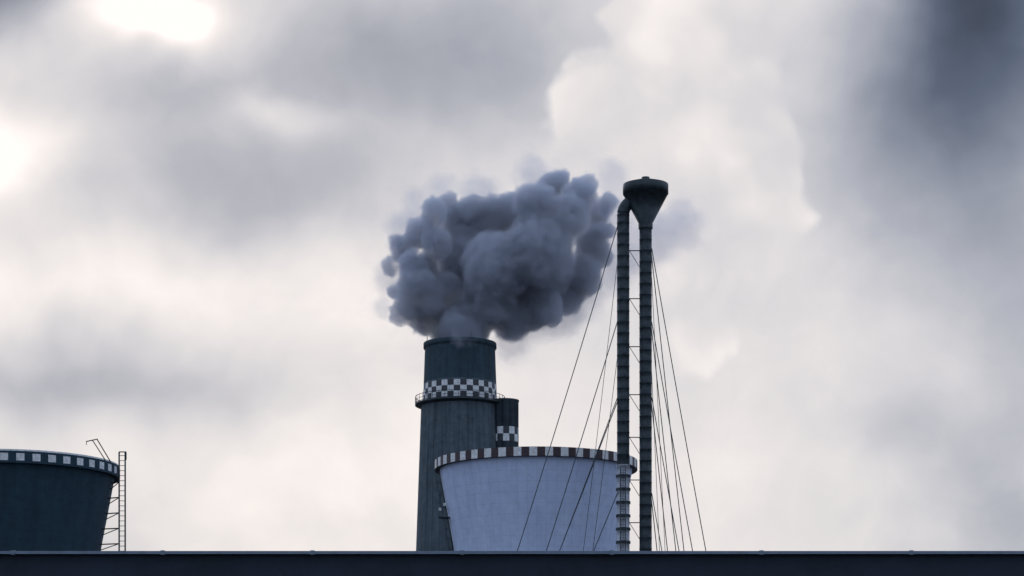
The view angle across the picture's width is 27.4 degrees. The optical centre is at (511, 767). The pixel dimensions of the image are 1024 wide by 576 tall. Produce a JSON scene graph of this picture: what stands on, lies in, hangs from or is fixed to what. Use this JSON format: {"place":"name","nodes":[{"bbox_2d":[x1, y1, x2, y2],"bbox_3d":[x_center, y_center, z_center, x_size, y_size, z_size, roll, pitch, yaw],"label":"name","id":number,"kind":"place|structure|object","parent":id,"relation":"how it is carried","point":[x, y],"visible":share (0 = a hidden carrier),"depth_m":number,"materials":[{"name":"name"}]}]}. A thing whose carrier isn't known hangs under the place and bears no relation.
{"place":"outdoors","nodes":[
{"label":"outdoors","id":0,"kind":"place"},
{"bbox_2d":[0,439,126,550],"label":"cooling tower","id":1,"kind":"structure","parent":0,"point":[54,501],"depth_m":303.38,"materials":[{"name":"concrete"}]},
{"bbox_2d":[0,550,1023,575],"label":"hall roof","id":2,"kind":"structure","parent":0,"point":[511,563],"depth_m":42.15,"materials":[{"name":"black metal"}]},
{"bbox_2d":[0,0,1023,550],"label":"sky","id":3,"kind":"structure","parent":0,"point":[235,234],"materials":[{"name":"grey"}]},
{"bbox_2d":[434,446,637,550],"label":"cooling tower","id":4,"kind":"structure","parent":0,"point":[488,493],"depth_m":296.49,"materials":[{"name":"concrete"}]},
{"bbox_3d":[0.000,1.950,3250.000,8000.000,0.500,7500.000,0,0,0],"label":"ground","id":5,"kind":"structure","parent":0,"visible":0},
{"bbox_2d":[415,336,518,550],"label":"chimney","id":6,"kind":"object","parent":5,"relation":"on","point":[461,406],"visible":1,"depth_m":354.54,"materials":[{"name":"concrete"}]},
{"bbox_2d":[517,226,705,550],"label":"guy wires","id":7,"kind":"object","parent":5,"relation":"on","point":[611,413],"visible":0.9,"depth_m":283.94,"materials":[{"name":"metal"}]},
{"bbox_2d":[616,176,667,550],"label":"vent stacks","id":8,"kind":"object","parent":5,"relation":"on","point":[645,198],"visible":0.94,"depth_m":284.25,"materials":[{"name":"metal"}]}
]}

